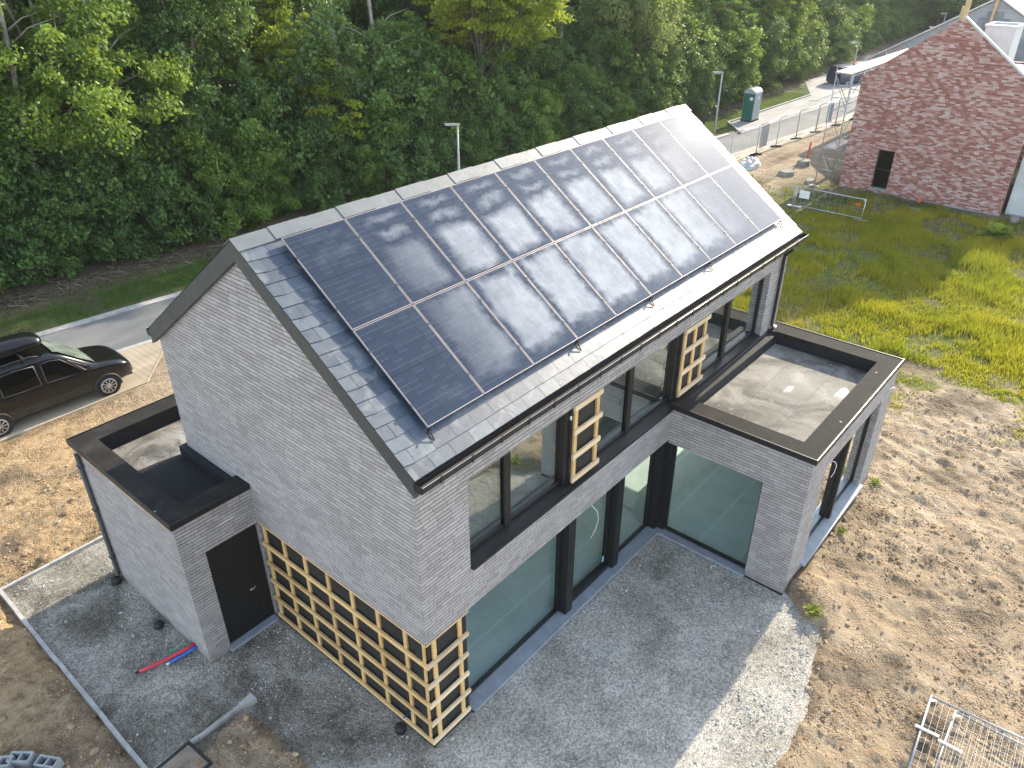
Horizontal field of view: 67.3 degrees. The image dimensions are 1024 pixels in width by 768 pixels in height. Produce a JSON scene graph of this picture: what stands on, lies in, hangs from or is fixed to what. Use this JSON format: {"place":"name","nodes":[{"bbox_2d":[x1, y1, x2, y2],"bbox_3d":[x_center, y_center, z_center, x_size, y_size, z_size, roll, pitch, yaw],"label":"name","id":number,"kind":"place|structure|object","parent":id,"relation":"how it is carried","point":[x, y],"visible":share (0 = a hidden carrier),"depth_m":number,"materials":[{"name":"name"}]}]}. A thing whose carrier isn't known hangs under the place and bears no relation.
{"place":"outdoors","nodes":[
{"label":"outdoors","id":0,"kind":"place"},
{"bbox_2d":[4,534,821,767],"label":"patio","id":1,"kind":"structure","parent":0,"point":[622,714],"depth_m":14.39,"materials":[{"name":"gravel"}]},
{"bbox_2d":[156,741,212,767],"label":"inspection cover","id":2,"kind":"object","parent":1,"relation":"on","point":[185,753],"visible":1,"depth_m":12.94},
{"bbox_2d":[0,114,853,439],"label":"pavement","id":3,"kind":"structure","parent":0,"point":[142,358],"depth_m":24.17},
{"bbox_2d":[0,339,133,437],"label":"car","id":4,"kind":"object","parent":3,"relation":"on","point":[44,374],"visible":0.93,"depth_m":21.95,"materials":[{"name":"black paint"}]},
{"bbox_2d":[0,332,41,359],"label":"roof box","id":5,"kind":"object","parent":4,"relation":"attached to","point":[14,344],"visible":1,"depth_m":21.33,"materials":[{"name":"black paint"}]},
{"bbox_2d":[40,96,857,349],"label":"road","id":6,"kind":"structure","parent":0,"point":[121,330],"depth_m":27.92,"materials":[{"name":"asphalt"}]},
{"bbox_2d":[0,26,1023,767],"bbox_3d":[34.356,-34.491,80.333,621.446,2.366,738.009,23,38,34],"label":"ground","id":7,"kind":"structure","parent":0,"point":[32,456],"depth_m":17.47,"materials":[{"name":"soil"}]},
{"bbox_2d":[0,116,50,293],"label":"shrub","id":8,"kind":"object","parent":7,"relation":"on","point":[12,268],"visible":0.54,"depth_m":28.64,"materials":[{"name":"green plant"}]},
{"bbox_2d":[0,2,50,217],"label":"bare stem tree","id":9,"kind":"object","parent":7,"relation":"on","point":[14,78],"visible":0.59,"depth_m":27.50,"materials":[{"name":"brown plant"}]},
{"bbox_2d":[0,174,84,289],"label":"shrub","id":10,"kind":"object","parent":7,"relation":"on","point":[7,210],"visible":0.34,"depth_m":29.16,"materials":[{"name":"green plant"}]},
{"bbox_2d":[0,31,121,269],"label":"shrub","id":11,"kind":"object","parent":7,"relation":"on","point":[77,236],"visible":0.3,"depth_m":29.37,"materials":[{"name":"green plant"}]},
{"bbox_2d":[0,145,141,285],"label":"shrub","id":12,"kind":"object","parent":7,"relation":"on","point":[56,201],"visible":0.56,"depth_m":29.72,"materials":[{"name":"green plant"}]},
{"bbox_2d":[0,119,162,258],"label":"shrub","id":13,"kind":"object","parent":7,"relation":"on","point":[118,164],"visible":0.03,"depth_m":31.11,"materials":[{"name":"green plant"}]},
{"bbox_2d":[0,0,209,177],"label":"ash tree","id":14,"kind":"object","parent":7,"relation":"on","point":[71,43],"visible":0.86,"depth_m":28.05,"materials":[{"name":"green plant"}]},
{"bbox_2d":[42,107,195,261],"bbox_3d":[-16.235,-8.194,31.433,5.614,6.658,4.332,-7,31,-12],"label":"shrub","id":15,"kind":"object","parent":7,"relation":"on","point":[123,198],"visible":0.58,"depth_m":30.78,"materials":[{"name":"green plant"}]},
{"bbox_2d":[0,535,256,767],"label":"path edging","id":16,"kind":"object","parent":7,"relation":"on","point":[249,699],"visible":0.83,"depth_m":14.19,"materials":[{"name":"concrete"}]},
{"bbox_2d":[53,69,225,252],"bbox_3d":[-16.517,-9.811,33.039,9.182,7.906,6.330,17,35,27],"label":"shrub","id":17,"kind":"object","parent":7,"relation":"on","point":[152,134],"visible":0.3,"depth_m":31.91,"materials":[{"name":"green plant"}]},
{"bbox_2d":[117,163,223,244],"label":"shrub","id":18,"kind":"object","parent":7,"relation":"on","point":[197,189],"visible":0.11,"depth_m":33.16,"materials":[{"name":"green plant"}]},
{"bbox_2d":[117,33,241,240],"bbox_3d":[-15.049,-10.864,34.075,5.619,8.636,7.283,-10,32,-17],"label":"shrub","id":19,"kind":"object","parent":7,"relation":"on","point":[196,110],"visible":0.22,"depth_m":32.43,"materials":[{"name":"green plant"}]},
{"bbox_2d":[120,0,261,163],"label":"ivy clad tree","id":20,"kind":"object","parent":7,"relation":"on","point":[188,22],"visible":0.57,"depth_m":32.41,"materials":[{"name":"green plant"}]},
{"bbox_2d":[127,0,270,112],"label":"maple tree","id":21,"kind":"object","parent":7,"relation":"on","point":[236,74],"visible":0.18,"depth_m":35.93,"materials":[{"name":"green plant"}]},
{"bbox_2d":[169,133,279,238],"bbox_3d":[-12.700,-8.882,34.632,4.038,4.526,5.638,4,31,6],"label":"shrub","id":22,"kind":"object","parent":7,"relation":"on","point":[234,208],"visible":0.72,"depth_m":33.54,"materials":[{"name":"green plant"}]},
{"bbox_2d":[167,89,292,226],"bbox_3d":[-13.737,-10.790,36.312,7.745,6.217,5.547,12,33,20],"label":"shrub","id":23,"kind":"object","parent":7,"relation":"on","point":[254,132],"visible":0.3,"depth_m":34.51,"materials":[{"name":"green plant"}]},
{"bbox_2d":[204,0,337,114],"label":"lime tree","id":24,"kind":"object","parent":7,"relation":"on","point":[264,51],"visible":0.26,"depth_m":36.91,"materials":[{"name":"green plant"}]},
{"bbox_2d":[229,136,316,224],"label":"shrub","id":25,"kind":"object","parent":7,"relation":"on","point":[285,195],"visible":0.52,"depth_m":35.98,"materials":[{"name":"green plant"}]},
{"bbox_2d":[199,42,359,187],"bbox_3d":[-12.066,-12.289,37.202,9.200,7.922,6.343,-8,31,-13],"label":"shrub","id":26,"kind":"object","parent":7,"relation":"on","point":[249,93],"visible":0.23,"depth_m":35.33,"materials":[{"name":"green plant"}]},
{"bbox_2d":[230,0,372,87],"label":"broadleaf tree","id":27,"kind":"object","parent":7,"relation":"on","point":[338,3],"visible":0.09,"depth_m":39.95,"materials":[{"name":"green plant"}]},
{"bbox_2d":[261,23,369,138],"bbox_3d":[-9.455,-12.725,37.145,4.886,8.546,3.539,19,35,29],"label":"sapling","id":28,"kind":"object","parent":7,"relation":"on","point":[275,32],"visible":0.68,"depth_m":35.89,"materials":[{"name":"green plant"}]},
{"bbox_2d":[263,0,381,205],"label":"shrub","id":29,"kind":"object","parent":7,"relation":"on","point":[345,73],"visible":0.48,"depth_m":36.06,"materials":[{"name":"green plant"}]},
{"bbox_2d":[291,98,361,212],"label":"shrub","id":30,"kind":"object","parent":7,"relation":"on","point":[324,176],"visible":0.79,"depth_m":36.56,"materials":[{"name":"green plant"}]},
{"bbox_2d":[297,61,413,194],"bbox_3d":[-8.763,-13.606,40.665,8.348,6.702,5.980,14,33,23],"label":"shrub","id":31,"kind":"object","parent":7,"relation":"on","point":[380,109],"visible":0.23,"depth_m":38.46,"materials":[{"name":"green plant"}]},
{"bbox_2d":[342,128,392,199],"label":"shrub","id":32,"kind":"object","parent":7,"relation":"on","point":[368,169],"visible":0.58,"depth_m":38.34,"materials":[{"name":"green plant"}]},
{"bbox_2d":[35,133,730,336],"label":"kerb","id":33,"kind":"structure","parent":7,"relation":"on","point":[103,316],"depth_m":28.19,"materials":[{"name":"concrete"}]},
{"bbox_2d":[0,96,770,310],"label":"leaf litter","id":34,"kind":"object","parent":7,"relation":"on","point":[14,304],"visible":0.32,"depth_m":31.45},
{"bbox_2d":[332,17,454,191],"bbox_3d":[-6.447,-14.893,41.041,6.904,8.624,10.014,-2,31,-2],"label":"shrub","id":35,"kind":"object","parent":7,"relation":"on","point":[400,163],"visible":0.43,"depth_m":39.07,"materials":[{"name":"green plant"}]},
{"bbox_2d":[353,111,442,191],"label":"shrub","id":36,"kind":"object","parent":7,"relation":"on","point":[398,143],"visible":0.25,"depth_m":39.71,"materials":[{"name":"green plant"}]},
{"bbox_2d":[0,90,804,335],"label":"verge grass","id":37,"kind":"structure","parent":7,"relation":"on","point":[191,269],"depth_m":30.02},
{"bbox_2d":[358,10,448,118],"bbox_3d":[-5.661,-15.624,41.787,5.007,8.477,6.031,-6,31,-10],"label":"maple tree","id":38,"kind":"object","parent":7,"relation":"on","point":[402,46],"visible":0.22,"depth_m":39.46,"materials":[{"name":"green plant"}]},
{"bbox_2d":[348,0,485,67],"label":"ash tree","id":39,"kind":"object","parent":7,"relation":"on","point":[445,45],"visible":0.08,"depth_m":46.77,"materials":[{"name":"green plant"}]},
{"bbox_2d":[360,0,478,67],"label":"broadleaf tree","id":40,"kind":"object","parent":7,"relation":"on","point":[384,7],"visible":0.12,"depth_m":45.87,"materials":[{"name":"green plant"}]},
{"bbox_2d":[373,16,479,163],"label":"shrub","id":41,"kind":"object","parent":7,"relation":"on","point":[437,33],"visible":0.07,"depth_m":40.60,"materials":[{"name":"green plant"}]},
{"bbox_2d":[403,78,464,178],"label":"shrub","id":42,"kind":"object","parent":7,"relation":"on","point":[443,143],"visible":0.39,"depth_m":40.54,"materials":[{"name":"green plant"}]},
{"bbox_2d":[413,42,497,164],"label":"shrub","id":43,"kind":"object","parent":7,"relation":"on","point":[463,70],"visible":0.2,"depth_m":41.37,"materials":[{"name":"green plant"}]},
{"bbox_2d":[416,82,495,172],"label":"shrub","id":44,"kind":"object","parent":7,"relation":"on","point":[467,150],"visible":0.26,"depth_m":41.92,"materials":[{"name":"green plant"}]},
{"bbox_2d":[65,104,904,747],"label":"brick house","id":45,"kind":"structure","parent":7,"relation":"on","point":[295,462],"depth_m":14.18,"materials":[{"name":"brick"}]},
{"bbox_2d":[205,524,278,651],"bbox_3d":[-5.201,3.880,14.758,0.300,2.500,1.080,23,38,34],"label":"door","id":46,"kind":"structure","parent":45,"relation":"in","point":[236,565],"depth_m":14.80,"materials":[{"name":"black metal"}]},
{"bbox_2d":[281,219,411,330],"bbox_3d":[-2.417,-1.634,11.278,1.156,0.039,1.736,-31,78,-41],"label":"solar panel","id":47,"kind":"object","parent":45,"relation":"attached to","point":[350,277],"visible":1,"depth_m":11.25,"materials":[{"name":"glass"}]},
{"bbox_2d":[345,202,464,304],"bbox_3d":[-1.670,-2.081,12.035,1.156,0.039,1.736,-31,78,-41],"label":"solar panel","id":48,"kind":"object","parent":45,"relation":"attached to","point":[407,253],"visible":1,"depth_m":12.01,"materials":[{"name":"glass"}]},
{"bbox_2d":[353,305,483,427],"bbox_3d":[-1.326,-0.288,10.995,1.156,0.039,1.736,-31,78,-41],"label":"solar panel","id":49,"kind":"object","parent":45,"relation":"attached to","point":[422,368],"visible":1,"depth_m":10.97,"materials":[{"name":"glass"}]},
{"bbox_2d":[401,186,511,280],"bbox_3d":[-0.923,-2.528,12.792,1.156,0.039,1.736,-31,78,-41],"label":"solar panel","id":50,"kind":"object","parent":45,"relation":"attached to","point":[457,233],"visible":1,"depth_m":12.77,"materials":[{"name":"glass"}]},
{"bbox_2d":[413,282,533,393],"bbox_3d":[-0.578,-0.734,11.752,1.156,0.039,1.736,-31,78,-41],"label":"solar panel","id":51,"kind":"object","parent":45,"relation":"attached to","point":[477,340],"visible":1,"depth_m":11.73,"materials":[{"name":"glass"}]},
{"bbox_2d":[450,172,552,260],"bbox_3d":[-0.175,-2.975,13.550,1.156,0.039,1.736,-31,78,-41],"label":"solar panel","id":52,"kind":"object","parent":45,"relation":"attached to","point":[503,216],"visible":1,"depth_m":13.53,"materials":[{"name":"glass"}]},
{"bbox_2d":[470,451,558,551],"bbox_3d":[0.042,1.547,12.649,0.105,1.630,2.610,23,38,34],"label":"window","id":53,"kind":"structure","parent":45,"relation":"in","point":[505,461],"depth_m":12.63,"materials":[{"name":"black metal"}]},
{"bbox_2d":[469,530,561,694],"bbox_3d":[-0.002,4.100,14.236,0.080,2.500,2.840,23,38,34],"label":"window","id":54,"kind":"structure","parent":45,"relation":"in","point":[558,537],"depth_m":15.02,"materials":[{"name":"black metal"}]},
{"bbox_2d":[466,261,576,364],"bbox_3d":[0.169,-1.181,12.510,1.156,0.039,1.736,-31,78,-41],"label":"solar panel","id":55,"kind":"object","parent":45,"relation":"attached to","point":[527,317],"visible":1,"depth_m":12.49,"materials":[{"name":"glass"}]},
{"bbox_2d":[494,160,590,242],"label":"solar panel","id":56,"kind":"object","parent":45,"relation":"attached to","point":[544,201],"visible":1,"depth_m":14.29,"materials":[{"name":"glass"}]},
{"bbox_2d":[513,243,615,339],"bbox_3d":[0.916,-1.628,13.267,1.156,0.039,1.736,-31,78,-41],"label":"solar panel","id":57,"kind":"object","parent":45,"relation":"attached to","point":[567,291],"visible":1,"depth_m":13.25,"materials":[{"name":"glass"}]},
{"bbox_2d":[534,149,623,226],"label":"solar panel","id":58,"kind":"object","parent":45,"relation":"attached to","point":[587,195],"visible":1,"depth_m":15.05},
{"bbox_2d":[555,227,650,316],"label":"solar panel","id":59,"kind":"object","parent":45,"relation":"attached to","point":[617,286],"visible":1,"depth_m":14.01,"materials":[{"name":"glass"}]},
{"bbox_2d":[570,139,654,211],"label":"solar panel","id":60,"kind":"object","parent":45,"relation":"attached to","point":[613,175],"visible":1,"depth_m":15.80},
{"bbox_2d":[597,340,672,453],"bbox_3d":[2.414,0.151,15.016,0.162,1.630,2.830,23,38,34],"label":"window","id":61,"kind":"structure","parent":45,"relation":"in","point":[645,390],"depth_m":15.31,"materials":[{"name":"black metal"}]},
{"bbox_2d":[592,212,681,295],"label":"solar panel","id":62,"kind":"object","parent":45,"relation":"attached to","point":[640,255],"visible":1,"depth_m":14.76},
{"bbox_2d":[602,129,681,198],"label":"solar panel","id":63,"kind":"object","parent":45,"relation":"attached to","point":[642,162],"visible":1,"depth_m":16.56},
{"bbox_2d":[626,199,710,277],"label":"solar panel","id":64,"kind":"object","parent":45,"relation":"attached to","point":[670,239],"visible":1,"depth_m":15.52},
{"bbox_2d":[632,121,707,186],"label":"solar panel","id":65,"kind":"object","parent":45,"relation":"attached to","point":[671,154],"visible":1,"depth_m":17.32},
{"bbox_2d":[659,113,730,174],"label":"solar panel","id":66,"kind":"object","parent":45,"relation":"attached to","point":[696,144],"visible":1,"depth_m":18.08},
{"bbox_2d":[656,187,735,260],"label":"solar panel","id":67,"kind":"object","parent":45,"relation":"attached to","point":[698,224],"visible":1,"depth_m":16.28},
{"bbox_2d":[663,445,762,567],"bbox_3d":[4.350,2.636,16.773,2.080,2.440,0.080,23,38,34],"label":"window","id":68,"kind":"structure","parent":45,"relation":"in","point":[666,527],"depth_m":17.27,"materials":[{"name":"black metal"}]},
{"bbox_2d":[684,176,759,245],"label":"solar panel","id":69,"kind":"object","parent":45,"relation":"attached to","point":[723,210],"visible":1,"depth_m":17.04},
{"bbox_2d":[700,278,762,373],"bbox_3d":[5.003,-1.419,17.676,0.105,1.630,2.970,23,38,34],"label":"window","id":70,"kind":"structure","parent":45,"relation":"in","point":[733,322],"depth_m":17.78,"materials":[{"name":"black metal"}]},
{"bbox_2d":[709,166,780,231],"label":"solar panel","id":71,"kind":"object","parent":45,"relation":"attached to","point":[746,198],"visible":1,"depth_m":17.80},
{"bbox_2d":[800,414,870,566],"bbox_3d":[7.369,2.208,17.336,0.330,2.800,3.640,23,38,34],"label":"window","id":72,"kind":"structure","parent":45,"relation":"in","point":[837,492],"depth_m":17.60,"materials":[{"name":"black metal"}]},
{"bbox_2d":[449,52,533,166],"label":"shrub","id":73,"kind":"object","parent":7,"relation":"on","point":[494,123],"visible":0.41,"depth_m":42.91,"materials":[{"name":"green plant"}]},
{"bbox_2d":[412,0,576,121],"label":"lime tree","id":74,"kind":"object","parent":7,"relation":"on","point":[506,19],"visible":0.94,"depth_m":41.32,"materials":[{"name":"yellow plant"}]},
{"bbox_2d":[447,12,545,162],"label":"shrub","id":75,"kind":"object","parent":7,"relation":"on","point":[514,76],"visible":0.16,"depth_m":43.60,"materials":[{"name":"green plant"}]},
{"bbox_2d":[0,370,1023,767],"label":"soil clods","id":76,"kind":"object","parent":7,"relation":"on","point":[94,750],"visible":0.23,"depth_m":14.99,"materials":[{"name":"soil"}]},
{"bbox_2d":[475,0,563,147],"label":"shrub","id":77,"kind":"object","parent":7,"relation":"on","point":[526,54],"visible":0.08,"depth_m":45.08,"materials":[{"name":"green plant"}]},
{"bbox_2d":[496,85,562,152],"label":"shrub","id":78,"kind":"object","parent":7,"relation":"on","point":[544,128],"visible":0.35,"depth_m":44.53,"materials":[{"name":"green plant"}]},
{"bbox_2d":[512,50,571,134],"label":"shrub","id":79,"kind":"object","parent":7,"relation":"on","point":[548,86],"visible":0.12,"depth_m":46.30,"materials":[{"name":"green plant"}]},
{"bbox_2d":[536,42,610,139],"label":"shrub","id":80,"kind":"object","parent":7,"relation":"on","point":[575,106],"visible":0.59,"depth_m":47.23,"materials":[{"name":"green plant"}]},
{"bbox_2d":[518,8,628,131],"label":"shrub","id":81,"kind":"object","parent":7,"relation":"on","point":[556,42],"visible":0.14,"depth_m":48.39,"materials":[{"name":"green plant"}]},
{"bbox_2d":[545,0,620,133],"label":"shrub","id":82,"kind":"object","parent":7,"relation":"on","point":[567,31],"visible":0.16,"depth_m":48.56,"materials":[{"name":"green plant"}]},
{"bbox_2d":[573,29,649,121],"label":"shrub","id":83,"kind":"object","parent":7,"relation":"on","point":[623,47],"visible":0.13,"depth_m":49.52,"materials":[{"name":"green plant"}]},
{"bbox_2d":[591,71,637,124],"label":"shrub","id":84,"kind":"object","parent":7,"relation":"on","point":[629,103],"visible":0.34,"depth_m":49.93,"materials":[{"name":"green plant"}]},
{"bbox_2d":[575,11,688,112],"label":"shrub","id":85,"kind":"object","parent":7,"relation":"on","point":[664,77],"visible":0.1,"depth_m":52.07,"materials":[{"name":"green plant"}]},
{"bbox_2d":[579,0,692,64],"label":"willow tree","id":86,"kind":"object","parent":7,"relation":"on","point":[650,18],"visible":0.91,"depth_m":48.98,"materials":[{"name":"green plant"}]},
{"bbox_2d":[606,29,675,119],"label":"shrub","id":87,"kind":"object","parent":7,"relation":"on","point":[644,95],"visible":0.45,"depth_m":51.17,"materials":[{"name":"green plant"}]},
{"bbox_2d":[634,0,696,105],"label":"tree","id":88,"kind":"object","parent":7,"relation":"on","point":[684,20],"visible":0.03,"depth_m":53.62,"materials":[{"name":"green plant"}]},
{"bbox_2d":[648,41,691,110],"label":"shrub","id":89,"kind":"object","parent":7,"relation":"on","point":[674,58],"visible":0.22,"depth_m":52.89,"materials":[{"name":"green plant"}]},
{"bbox_2d":[634,14,721,106],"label":"shrub","id":90,"kind":"object","parent":7,"relation":"on","point":[691,23],"visible":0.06,"depth_m":55.86,"materials":[{"name":"green plant"}]},
{"bbox_2d":[683,46,721,115],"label":"shrub","id":91,"kind":"object","parent":7,"relation":"on","point":[699,109],"visible":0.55,"depth_m":55.98,"materials":[{"name":"green plant"}]},
{"bbox_2d":[694,33,741,108],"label":"shrub","id":92,"kind":"object","parent":7,"relation":"on","point":[727,92],"visible":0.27,"depth_m":58.16,"materials":[{"name":"green plant"}]},
{"bbox_2d":[705,0,757,49],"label":"maple tree","id":93,"kind":"object","parent":7,"relation":"on","point":[721,7],"visible":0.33,"depth_m":61.74,"materials":[{"name":"green plant"}]},
{"bbox_2d":[707,9,766,100],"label":"shrub","id":94,"kind":"object","parent":7,"relation":"on","point":[749,40],"visible":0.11,"depth_m":60.34,"materials":[{"name":"green plant"}]},
{"bbox_2d":[716,48,761,101],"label":"shrub","id":95,"kind":"object","parent":7,"relation":"on","point":[734,67],"visible":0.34,"depth_m":60.00,"materials":[{"name":"green plant"}]},
{"bbox_2d":[754,11,794,91],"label":"shrub","id":96,"kind":"object","parent":7,"relation":"on","point":[772,61],"visible":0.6,"depth_m":64.64,"materials":[{"name":"green plant"}]},
{"bbox_2d":[771,30,809,81],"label":"shrub","id":97,"kind":"object","parent":7,"relation":"on","point":[791,62],"visible":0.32,"depth_m":67.76,"materials":[{"name":"green plant"}]},
{"bbox_2d":[730,55,871,132],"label":"road bay","id":98,"kind":"object","parent":7,"relation":"on","point":[820,88],"visible":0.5,"depth_m":62.80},
{"bbox_2d":[740,85,762,121],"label":"portable toilet","id":99,"kind":"object","parent":98,"relation":"on","point":[751,103],"visible":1,"depth_m":56.03,"materials":[{"name":"white plastic"}]},
{"bbox_2d":[803,0,864,61],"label":"shrub","id":100,"kind":"object","parent":7,"relation":"on","point":[844,36],"visible":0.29,"depth_m":77.69,"materials":[{"name":"green plant"}]},
{"bbox_2d":[808,47,907,188],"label":"scaffold","id":101,"kind":"object","parent":7,"relation":"on","point":[852,71],"visible":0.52,"depth_m":41.46,"materials":[{"name":"metal"}]},
{"bbox_2d":[749,171,1023,229],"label":"rough grass","id":102,"kind":"structure","parent":7,"relation":"on","point":[900,199],"depth_m":39.52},
{"bbox_2d":[764,178,1023,485],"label":"meadow grass","id":103,"kind":"structure","parent":7,"relation":"on","point":[900,231],"depth_m":29.96,"materials":[{"name":"plant"}]},
{"bbox_2d":[839,0,1023,216],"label":"brick house","id":104,"kind":"structure","parent":7,"relation":"on","point":[938,118],"depth_m":37.65,"materials":[{"name":"red brick"}]},
{"bbox_2d":[869,150,894,190],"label":"window","id":105,"kind":"structure","parent":104,"relation":"in","point":[885,158],"depth_m":40.45,"materials":[{"name":"glass"}]},
{"bbox_2d":[864,0,1023,72],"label":"block house","id":106,"kind":"structure","parent":7,"relation":"on","point":[981,16],"depth_m":47.03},
{"bbox_2d":[908,695,1023,767],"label":"site fence","id":107,"kind":"object","parent":7,"relation":"on","point":[931,699],"visible":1,"depth_m":13.16,"materials":[{"name":"silver metal"}]},
{"bbox_2d":[776,196,1023,369],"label":"seed grass","id":108,"kind":"structure","parent":0,"point":[907,308],"depth_m":29.62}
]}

